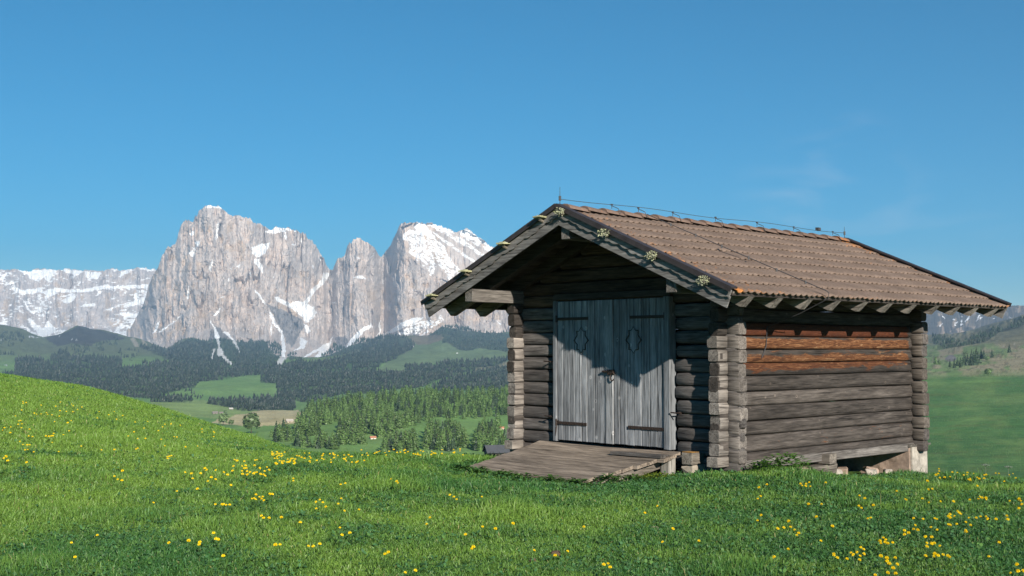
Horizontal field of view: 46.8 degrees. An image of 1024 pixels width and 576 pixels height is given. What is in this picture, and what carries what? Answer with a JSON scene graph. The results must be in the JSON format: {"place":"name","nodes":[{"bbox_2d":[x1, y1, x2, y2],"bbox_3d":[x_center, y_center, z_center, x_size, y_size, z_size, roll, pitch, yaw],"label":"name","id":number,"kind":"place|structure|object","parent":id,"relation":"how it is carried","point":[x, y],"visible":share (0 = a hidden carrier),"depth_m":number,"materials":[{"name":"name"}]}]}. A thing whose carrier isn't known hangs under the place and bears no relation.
{"place":"outdoors","nodes":[
{"label":"outdoors","id":0,"kind":"place"},
{"bbox_2d":[0,267,155,336],"bbox_3d":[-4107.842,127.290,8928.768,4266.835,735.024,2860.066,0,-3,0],"label":"mountain","id":1,"kind":"structure","parent":0,"point":[43,302],"depth_m":9634.72,"materials":[{"name":"grey stone"}]},
{"bbox_2d":[126,205,510,357],"bbox_3d":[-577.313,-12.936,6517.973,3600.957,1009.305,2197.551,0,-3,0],"label":"mountain","id":2,"kind":"structure","parent":0,"point":[220,272],"depth_m":6840.44,"materials":[{"name":"grey stone"}]},
{"bbox_2d":[0,315,1023,477],"bbox_3d":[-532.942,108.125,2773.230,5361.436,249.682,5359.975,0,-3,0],"label":"hills","id":3,"kind":"structure","parent":0,"point":[433,348],"depth_m":1301.44,"materials":[{"name":"green plant"}]},
{"bbox_2d":[0,330,202,398],"bbox_3d":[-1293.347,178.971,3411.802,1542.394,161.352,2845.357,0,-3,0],"label":"scattered trees","id":4,"kind":"object","parent":3,"relation":"on","point":[78,345],"visible":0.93,"depth_m":4170.17,"materials":[{"name":"green plant"}]},
{"bbox_2d":[150,391,292,410],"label":"spruce belt","id":5,"kind":"object","parent":3,"relation":"on","point":[250,404],"visible":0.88,"depth_m":1719.09,"materials":[{"name":"green plant"}]},
{"bbox_2d":[218,413,228,424],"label":"round tree","id":6,"kind":"object","parent":3,"relation":"on","point":[222,417],"visible":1,"depth_m":851.00,"materials":[{"name":"green plant"}]},
{"bbox_2d":[242,412,260,432],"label":"round tree","id":7,"kind":"object","parent":3,"relation":"on","point":[251,420],"visible":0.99,"depth_m":675.21,"materials":[{"name":"green plant"}]},
{"bbox_2d":[0,333,507,409],"bbox_3d":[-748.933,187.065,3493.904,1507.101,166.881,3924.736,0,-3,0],"label":"spruce forest","id":8,"kind":"object","parent":3,"relation":"on","point":[319,376],"visible":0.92,"depth_m":2808.70,"materials":[{"name":"green plant"}]},
{"bbox_2d":[272,428,278,441],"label":"spruce tree","id":9,"kind":"object","parent":3,"relation":"on","point":[275,437],"visible":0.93,"depth_m":593.28,"materials":[{"name":"green plant"}]},
{"bbox_2d":[278,426,286,441],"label":"larch tree","id":10,"kind":"object","parent":3,"relation":"on","point":[281,439],"visible":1,"depth_m":594.59,"materials":[{"name":"green plant"}]},
{"bbox_2d":[287,429,294,441],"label":"larch tree","id":11,"kind":"object","parent":3,"relation":"on","point":[290,435],"visible":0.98,"depth_m":595.99,"materials":[{"name":"green plant"}]},
{"bbox_2d":[293,412,300,426],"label":"larch tree","id":12,"kind":"object","parent":3,"relation":"on","point":[298,416],"visible":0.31,"depth_m":704.57,"materials":[{"name":"green plant"}]},
{"bbox_2d":[295,432,300,445],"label":"spruce tree","id":13,"kind":"object","parent":3,"relation":"on","point":[297,443],"visible":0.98,"depth_m":547.62,"materials":[{"name":"green plant"}]},
{"bbox_2d":[297,420,305,433],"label":"larch tree","id":14,"kind":"object","parent":3,"relation":"on","point":[301,426],"visible":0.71,"depth_m":638.19,"materials":[{"name":"green plant"}]},
{"bbox_2d":[299,431,304,443],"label":"larch tree","id":15,"kind":"object","parent":3,"relation":"on","point":[302,433],"visible":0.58,"depth_m":552.00,"materials":[{"name":"green plant"}]},
{"bbox_2d":[300,436,307,447],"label":"larch tree","id":16,"kind":"object","parent":3,"relation":"on","point":[303,445],"visible":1,"depth_m":536.95,"materials":[{"name":"green plant"}]},
{"bbox_2d":[303,419,308,433],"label":"larch tree","id":17,"kind":"object","parent":3,"relation":"on","point":[306,424],"visible":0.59,"depth_m":639.04,"materials":[{"name":"green plant"}]},
{"bbox_2d":[305,433,309,447],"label":"spruce tree","id":18,"kind":"object","parent":3,"relation":"on","point":[307,439],"visible":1,"depth_m":537.75,"materials":[{"name":"green plant"}]},
{"bbox_2d":[305,423,313,435],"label":"larch tree","id":19,"kind":"object","parent":3,"relation":"on","point":[309,432],"visible":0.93,"depth_m":619.17,"materials":[{"name":"green plant"}]},
{"bbox_2d":[310,418,317,434],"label":"larch tree","id":20,"kind":"object","parent":3,"relation":"on","point":[313,428],"visible":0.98,"depth_m":622.31,"materials":[{"name":"green plant"}]},
{"bbox_2d":[312,434,317,447],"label":"larch tree","id":21,"kind":"object","parent":3,"relation":"on","point":[314,443],"visible":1,"depth_m":534.64,"materials":[{"name":"green plant"}]},
{"bbox_2d":[316,435,320,448],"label":"spruce tree","id":22,"kind":"object","parent":3,"relation":"on","point":[318,445],"visible":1,"depth_m":532.28,"materials":[{"name":"green plant"}]},
{"bbox_2d":[318,410,324,424],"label":"larch tree","id":23,"kind":"object","parent":3,"relation":"on","point":[321,419],"visible":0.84,"depth_m":704.13,"materials":[{"name":"green plant"}]},
{"bbox_2d":[322,432,327,444],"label":"larch tree","id":24,"kind":"object","parent":3,"relation":"on","point":[325,437],"visible":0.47,"depth_m":547.03,"materials":[{"name":"green plant"}]},
{"bbox_2d":[322,411,330,424],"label":"larch tree","id":25,"kind":"object","parent":3,"relation":"on","point":[326,421],"visible":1,"depth_m":699.81,"materials":[{"name":"green plant"}]},
{"bbox_2d":[326,436,330,448],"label":"spruce tree","id":26,"kind":"object","parent":3,"relation":"on","point":[328,444],"visible":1,"depth_m":531.27,"materials":[{"name":"green plant"}]},
{"bbox_2d":[328,434,339,449],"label":"larch tree","id":27,"kind":"object","parent":3,"relation":"on","point":[334,445],"visible":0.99,"depth_m":528.42,"materials":[{"name":"green plant"}]},
{"bbox_2d":[339,429,348,444],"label":"larch tree","id":28,"kind":"object","parent":3,"relation":"on","point":[343,441],"visible":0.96,"depth_m":553.47,"materials":[{"name":"green plant"}]},
{"bbox_2d":[186,323,508,364],"bbox_3d":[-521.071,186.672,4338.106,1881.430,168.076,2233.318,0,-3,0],"label":"mountain forest","id":29,"kind":"object","parent":3,"relation":"on","point":[264,344],"visible":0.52,"depth_m":4691.07,"materials":[{"name":"green plant"}]},
{"bbox_2d":[346,416,351,432],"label":"larch tree","id":30,"kind":"object","parent":3,"relation":"on","point":[349,420],"visible":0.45,"depth_m":634.40,"materials":[{"name":"green plant"}]},
{"bbox_2d":[348,426,355,442],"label":"larch tree","id":31,"kind":"object","parent":3,"relation":"on","point":[350,435],"visible":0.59,"depth_m":565.15,"materials":[{"name":"green plant"}]},
{"bbox_2d":[350,432,357,444],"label":"larch tree","id":32,"kind":"object","parent":3,"relation":"on","point":[353,440],"visible":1,"depth_m":551.10,"materials":[{"name":"green plant"}]},
{"bbox_2d":[355,427,361,442],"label":"larch tree","id":33,"kind":"object","parent":3,"relation":"on","point":[358,438],"visible":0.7,"depth_m":567.30,"materials":[{"name":"green plant"}]},
{"bbox_2d":[359,419,367,434],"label":"larch tree","id":34,"kind":"object","parent":3,"relation":"on","point":[362,424],"visible":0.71,"depth_m":615.63,"materials":[{"name":"green plant"}]},
{"bbox_2d":[359,432,367,443],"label":"larch tree","id":35,"kind":"object","parent":3,"relation":"on","point":[363,441],"visible":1,"depth_m":555.57,"materials":[{"name":"green plant"}]},
{"bbox_2d":[366,411,371,427],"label":"larch tree","id":36,"kind":"object","parent":3,"relation":"on","point":[369,418],"visible":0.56,"depth_m":658.58,"materials":[{"name":"green plant"}]},
{"bbox_2d":[368,418,375,433],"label":"larch tree","id":37,"kind":"object","parent":3,"relation":"on","point":[372,427],"visible":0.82,"depth_m":619.79,"materials":[{"name":"green plant"}]},
{"bbox_2d":[373,420,379,435],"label":"larch tree","id":38,"kind":"object","parent":3,"relation":"on","point":[376,428],"visible":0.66,"depth_m":611.83,"materials":[{"name":"green plant"}]},
{"bbox_2d":[377,422,386,437],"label":"larch tree","id":39,"kind":"object","parent":3,"relation":"on","point":[382,432],"visible":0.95,"depth_m":599.23,"materials":[{"name":"green plant"}]},
{"bbox_2d":[380,436,389,451],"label":"larch tree","id":40,"kind":"object","parent":3,"relation":"on","point":[384,447],"visible":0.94,"depth_m":513.29,"materials":[{"name":"green plant"}]},
{"bbox_2d":[387,419,395,435],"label":"larch tree","id":41,"kind":"object","parent":3,"relation":"on","point":[389,430],"visible":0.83,"depth_m":607.98,"materials":[{"name":"green plant"}]},
{"bbox_2d":[391,433,398,450],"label":"larch tree","id":42,"kind":"object","parent":3,"relation":"on","point":[394,443],"visible":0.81,"depth_m":523.07,"materials":[{"name":"green plant"}]},
{"bbox_2d":[395,414,404,428],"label":"larch tree","id":43,"kind":"object","parent":3,"relation":"on","point":[399,424],"visible":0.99,"depth_m":651.00,"materials":[{"name":"green plant"}]},
{"bbox_2d":[396,441,403,451],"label":"larch tree","id":44,"kind":"object","parent":3,"relation":"on","point":[398,449],"visible":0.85,"depth_m":514.65,"materials":[{"name":"green plant"}]},
{"bbox_2d":[399,435,407,449],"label":"larch tree","id":45,"kind":"object","parent":3,"relation":"on","point":[402,441],"visible":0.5,"depth_m":521.85,"materials":[{"name":"green plant"}]},
{"bbox_2d":[400,411,408,427],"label":"larch tree","id":46,"kind":"object","parent":3,"relation":"on","point":[403,420],"visible":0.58,"depth_m":660.38,"materials":[{"name":"green plant"}]},
{"bbox_2d":[403,413,411,425],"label":"larch tree","id":47,"kind":"object","parent":3,"relation":"on","point":[408,420],"visible":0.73,"depth_m":668.85,"materials":[{"name":"green plant"}]},
{"bbox_2d":[403,435,415,452],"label":"larch tree","id":48,"kind":"object","parent":3,"relation":"on","point":[410,446],"visible":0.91,"depth_m":514.80,"materials":[{"name":"green plant"}]},
{"bbox_2d":[410,412,416,425],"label":"larch tree","id":49,"kind":"object","parent":3,"relation":"on","point":[412,418],"visible":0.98,"depth_m":673.78,"materials":[{"name":"green plant"}]},
{"bbox_2d":[412,435,419,450],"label":"larch tree","id":50,"kind":"object","parent":3,"relation":"on","point":[415,444],"visible":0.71,"depth_m":524.74,"materials":[{"name":"green plant"}]},
{"bbox_2d":[422,434,429,448],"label":"larch tree","id":51,"kind":"object","parent":3,"relation":"on","point":[427,445],"visible":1,"depth_m":533.17,"materials":[{"name":"green plant"}]},
{"bbox_2d":[427,426,433,435],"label":"larch tree","id":52,"kind":"object","parent":3,"relation":"on","point":[429,431],"visible":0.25,"depth_m":575.24,"materials":[{"name":"green plant"}]},
{"bbox_2d":[429,434,436,449],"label":"spruce tree","id":53,"kind":"object","parent":3,"relation":"on","point":[433,443],"visible":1,"depth_m":530.24,"materials":[{"name":"green plant"}]},
{"bbox_2d":[432,433,443,450],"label":"larch tree","id":54,"kind":"object","parent":3,"relation":"on","point":[437,442],"visible":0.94,"depth_m":527.10,"materials":[{"name":"green plant"}]},
{"bbox_2d":[437,435,446,450],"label":"larch tree","id":55,"kind":"object","parent":3,"relation":"on","point":[441,444],"visible":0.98,"depth_m":525.66,"materials":[{"name":"green plant"}]},
{"bbox_2d":[445,437,451,451],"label":"spruce tree","id":56,"kind":"object","parent":3,"relation":"on","point":[449,448],"visible":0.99,"depth_m":522.01,"materials":[{"name":"green plant"}]},
{"bbox_2d":[449,417,454,427],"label":"larch tree","id":57,"kind":"object","parent":3,"relation":"on","point":[451,421],"visible":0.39,"depth_m":644.26,"materials":[{"name":"green plant"}]},
{"bbox_2d":[450,433,456,449],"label":"spruce tree","id":58,"kind":"object","parent":3,"relation":"on","point":[453,444],"visible":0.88,"depth_m":531.34,"materials":[{"name":"green plant"}]},
{"bbox_2d":[455,429,462,445],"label":"larch tree","id":59,"kind":"object","parent":3,"relation":"on","point":[459,434],"visible":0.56,"depth_m":549.21,"materials":[{"name":"green plant"}]},
{"bbox_2d":[458,435,463,447],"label":"larch tree","id":60,"kind":"object","parent":3,"relation":"on","point":[459,443],"visible":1,"depth_m":544.59,"materials":[{"name":"green plant"}]},
{"bbox_2d":[460,432,469,447],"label":"larch tree","id":61,"kind":"object","parent":3,"relation":"on","point":[465,444],"visible":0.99,"depth_m":543.42,"materials":[{"name":"green plant"}]},
{"bbox_2d":[432,364,508,390],"bbox_3d":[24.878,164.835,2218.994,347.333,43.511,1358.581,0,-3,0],"label":"spruce forest","id":62,"kind":"object","parent":3,"relation":"on","point":[500,376],"visible":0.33,"depth_m":2252.59,"materials":[{"name":"green plant"}]},
{"bbox_2d":[470,433,480,449],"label":"larch tree","id":63,"kind":"object","parent":3,"relation":"on","point":[473,441],"visible":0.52,"depth_m":534.52,"materials":[{"name":"green plant"}]},
{"bbox_2d":[473,437,477,450],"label":"spruce tree","id":64,"kind":"object","parent":3,"relation":"on","point":[476,444],"visible":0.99,"depth_m":527.77,"materials":[{"name":"green plant"}]},
{"bbox_2d":[476,440,482,450],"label":"larch tree","id":65,"kind":"object","parent":3,"relation":"on","point":[480,447],"visible":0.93,"depth_m":525.13,"materials":[{"name":"green plant"}]},
{"bbox_2d":[485,427,490,438],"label":"larch tree","id":66,"kind":"object","parent":3,"relation":"on","point":[487,434],"visible":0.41,"depth_m":561.91,"materials":[{"name":"green plant"}]},
{"bbox_2d":[486,435,490,444],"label":"larch tree","id":67,"kind":"object","parent":3,"relation":"on","point":[488,439],"visible":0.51,"depth_m":526.73,"materials":[{"name":"green plant"}]},
{"bbox_2d":[303,384,676,423],"bbox_3d":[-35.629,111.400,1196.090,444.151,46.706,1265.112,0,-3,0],"label":"larch wood","id":68,"kind":"object","parent":3,"relation":"on","point":[435,400],"visible":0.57,"depth_m":815.53,"materials":[{"name":"green plant"}]},
{"bbox_2d":[489,435,495,444],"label":"larch tree","id":69,"kind":"object","parent":3,"relation":"on","point":[492,437],"visible":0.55,"depth_m":527.42,"materials":[{"name":"green plant"}]},
{"bbox_2d":[494,431,499,444],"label":"larch tree","id":70,"kind":"object","parent":3,"relation":"on","point":[496,438],"visible":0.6,"depth_m":551.34,"materials":[{"name":"green plant"}]},
{"bbox_2d":[495,413,501,427],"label":"larch tree","id":71,"kind":"object","parent":3,"relation":"on","point":[498,420],"visible":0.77,"depth_m":671.03,"materials":[{"name":"green plant"}]},
{"bbox_2d":[500,435,505,444],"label":"larch tree","id":72,"kind":"object","parent":3,"relation":"on","point":[503,440],"visible":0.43,"depth_m":526.24,"materials":[{"name":"green plant"}]},
{"bbox_2d":[968,354,973,365],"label":"slope tree","id":73,"kind":"object","parent":3,"relation":"on","point":[970,362],"visible":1,"depth_m":1086.05,"materials":[{"name":"green plant"}]},
{"bbox_2d":[928,371,1023,471],"bbox_3d":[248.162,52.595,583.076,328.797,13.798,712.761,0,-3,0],"label":"tussock grass","id":74,"kind":"structure","parent":3,"relation":"on","point":[974,423],"depth_m":443.28,"materials":[{"name":"green plant"}]},
{"bbox_2d":[928,340,1023,377],"bbox_3d":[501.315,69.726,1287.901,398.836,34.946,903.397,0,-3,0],"label":"heath scrub","id":75,"kind":"object","parent":3,"relation":"on","point":[983,363],"visible":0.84,"depth_m":1174.61,"materials":[{"name":"green plant"}]},
{"bbox_2d":[974,352,978,364],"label":"slope tree","id":76,"kind":"object","parent":3,"relation":"on","point":[976,362],"visible":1,"depth_m":1101.51,"materials":[{"name":"green plant"}]},
{"bbox_2d":[932,315,1023,347],"bbox_3d":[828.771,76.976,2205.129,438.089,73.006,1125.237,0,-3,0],"label":"hillside wood","id":77,"kind":"object","parent":3,"relation":"on","point":[963,343],"visible":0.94,"depth_m":2052.43,"materials":[{"name":"green plant"}]},
{"bbox_2d":[984,368,991,373],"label":"lone tree","id":78,"kind":"object","parent":3,"relation":"on","point":[987,370],"visible":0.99,"depth_m":851.18,"materials":[{"name":"green plant"}]},
{"bbox_2d":[0,373,1023,575],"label":"meadow","id":79,"kind":"structure","parent":0,"point":[657,471],"depth_m":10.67,"materials":[{"name":"plant"}]},
{"bbox_2d":[451,462,473,470],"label":"broadleaf weed","id":80,"kind":"object","parent":79,"relation":"on","point":[461,466],"visible":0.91,"depth_m":15.61,"materials":[{"name":"green plant"}]},
{"bbox_2d":[471,466,490,473],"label":"broadleaf weed","id":81,"kind":"object","parent":79,"relation":"on","point":[477,470],"visible":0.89,"depth_m":15.26,"materials":[{"name":"green plant"}]},
{"bbox_2d":[482,445,509,455],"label":"mountain cabin","id":82,"kind":"object","parent":79,"relation":"on","point":[488,449],"visible":0.49,"depth_m":148.33,"materials":[{"name":"grey stone"}]},
{"bbox_2d":[490,469,518,475],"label":"broadleaf weed","id":83,"kind":"object","parent":79,"relation":"on","point":[501,471],"visible":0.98,"depth_m":15.00,"materials":[{"name":"green plant"}]},
{"bbox_2d":[4,401,1013,477],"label":"flowers","id":84,"kind":"object","parent":79,"relation":"on","point":[309,453],"visible":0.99,"depth_m":16.72,"materials":[{"name":"yellow plant"}]},
{"bbox_2d":[511,472,541,481],"bbox_3d":[0.193,2.346,14.677,0.444,0.118,0.417,0,-3,0],"label":"broadleaf weed","id":85,"kind":"object","parent":79,"relation":"on","point":[526,477],"visible":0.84,"depth_m":14.66,"materials":[{"name":"green plant"}]},
{"bbox_2d":[538,474,564,481],"bbox_3d":[0.480,2.316,14.405,0.358,0.104,0.361,0,-3,0],"label":"broadleaf weed","id":86,"kind":"object","parent":79,"relation":"on","point":[550,477],"visible":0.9,"depth_m":14.41,"materials":[{"name":"green plant"}]},
{"bbox_2d":[550,550,560,555],"bbox_3d":[0.339,2.081,9.238,0.082,0.066,0.061,0,-3,0],"label":"soil clod","id":87,"kind":"object","parent":79,"relation":"on","point":[557,552],"visible":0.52,"depth_m":9.22,"materials":[{"name":"brown soil"}]},
{"bbox_2d":[470,440,679,483],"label":"wooden ramp","id":88,"kind":"structure","parent":79,"relation":"on","point":[567,461],"depth_m":15.30,"materials":[{"name":"brown wood"}]},
{"bbox_2d":[557,477,592,484],"bbox_3d":[0.758,2.314,14.196,0.448,0.092,0.424,0,-3,0],"label":"broadleaf weed","id":89,"kind":"object","parent":79,"relation":"on","point":[576,481],"visible":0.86,"depth_m":14.17,"materials":[{"name":"green plant"}]},
{"bbox_2d":[594,473,624,483],"bbox_3d":[1.180,2.293,14.304,0.390,0.124,0.397,2,-3,-30],"label":"broadleaf weed","id":90,"kind":"object","parent":79,"relation":"on","point":[614,477],"visible":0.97,"depth_m":14.29,"materials":[{"name":"green plant"}]},
{"bbox_2d":[622,473,647,482],"bbox_3d":[1.497,2.320,14.474,0.339,0.100,0.361,0,-3,0],"label":"broadleaf weed","id":91,"kind":"object","parent":79,"relation":"on","point":[630,477],"visible":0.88,"depth_m":14.47,"materials":[{"name":"green plant"}]},
{"bbox_2d":[638,472,681,480],"bbox_3d":[1.786,2.318,14.627,0.601,0.088,0.619,0,-3,0],"label":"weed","id":92,"kind":"object","parent":79,"relation":"on","point":[653,473],"visible":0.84,"depth_m":14.63,"materials":[{"name":"green plant"}]},
{"bbox_2d":[681,464,705,473],"bbox_3d":[2.312,2.286,14.893,0.349,0.148,0.227,3,-4,-43],"label":"support stone","id":93,"kind":"object","parent":79,"relation":"on","point":[690,468],"visible":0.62,"depth_m":14.79,"materials":[{"name":"stone"}]},
{"bbox_2d":[420,196,1011,472],"bbox_3d":[3.127,1.063,17.679,7.177,4.542,5.662,3,-4,-43],"label":"log hut","id":94,"kind":"object","parent":79,"relation":"on","point":[743,346],"visible":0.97,"depth_m":16.14,"materials":[{"name":"brown wood"}]},
{"bbox_2d":[555,300,605,443],"bbox_3d":[0.960,1.153,16.441,0.078,1.951,0.963,3,-4,-43],"label":"door","id":95,"kind":"structure","parent":94,"relation":"in","point":[581,324],"depth_m":16.41,"materials":[{"name":"grey wood"}]},
{"bbox_2d":[602,298,663,447],"bbox_3d":[1.647,1.115,15.687,0.111,1.951,1.163,3,-4,-43],"label":"door","id":96,"kind":"structure","parent":94,"relation":"in","point":[634,334],"depth_m":15.70,"materials":[{"name":"grey wood"}]},
{"bbox_2d":[747,459,774,470],"bbox_3d":[3.039,2.158,14.463,0.351,0.143,0.383,2,-4,-36],"label":"nettle clump","id":97,"kind":"object","parent":79,"relation":"on","point":[761,463],"visible":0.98,"depth_m":14.44,"materials":[{"name":"green plant"}]},
{"bbox_2d":[761,452,812,468],"bbox_3d":[3.411,2.150,14.718,0.680,0.215,0.656,0,-3,0],"label":"nettle clump","id":98,"kind":"object","parent":79,"relation":"on","point":[779,462],"visible":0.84,"depth_m":14.69,"materials":[{"name":"green plant"}]},
{"bbox_2d":[837,467,847,474],"bbox_3d":[4.690,2.611,16.861,0.190,0.127,0.187,-1,-3,21],"label":"rubble stone","id":99,"kind":"object","parent":79,"relation":"on","point":[844,469],"visible":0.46,"depth_m":16.79,"materials":[{"name":"beige stone"}]},
{"bbox_2d":[861,466,878,473],"bbox_3d":[5.222,2.666,17.243,0.224,0.152,0.207,1,-3,-19],"label":"rubble stone","id":100,"kind":"object","parent":79,"relation":"on","point":[863,469],"visible":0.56,"depth_m":17.21,"materials":[{"name":"beige stone"}]},
{"bbox_2d":[865,469,876,474],"bbox_3d":[5.120,2.630,16.888,0.167,0.108,0.147,-1,-3,18],"label":"rubble stone","id":101,"kind":"object","parent":79,"relation":"on","point":[872,471],"visible":0.7,"depth_m":16.84,"materials":[{"name":"stone"}]},
{"bbox_2d":[0,0,1023,305],"label":"sky","id":102,"kind":"structure","parent":0,"point":[898,125],"materials":[{"name":"blue"}]},
{"bbox_2d":[921,305,1023,334],"bbox_3d":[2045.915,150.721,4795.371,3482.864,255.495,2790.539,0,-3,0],"label":"mountain","id":103,"kind":"structure","parent":0,"point":[938,322],"depth_m":5440.69,"materials":[{"name":"grey stone"}]},
{"bbox_3d":[4.130,2.605,16.147,0.399,0.215,0.412,3,-4,-43],"label":"support stone","id":104,"kind":"object","parent":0,"visible":0},
{"bbox_2d":[795,463,836,473],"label":"timber block","id":105,"kind":"structure","parent":104,"relation":"on","point":[832,468],"depth_m":15.94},
{"bbox_2d":[812,453,836,464],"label":"support beam","id":106,"kind":"structure","parent":105,"relation":"on","point":[829,458],"depth_m":15.95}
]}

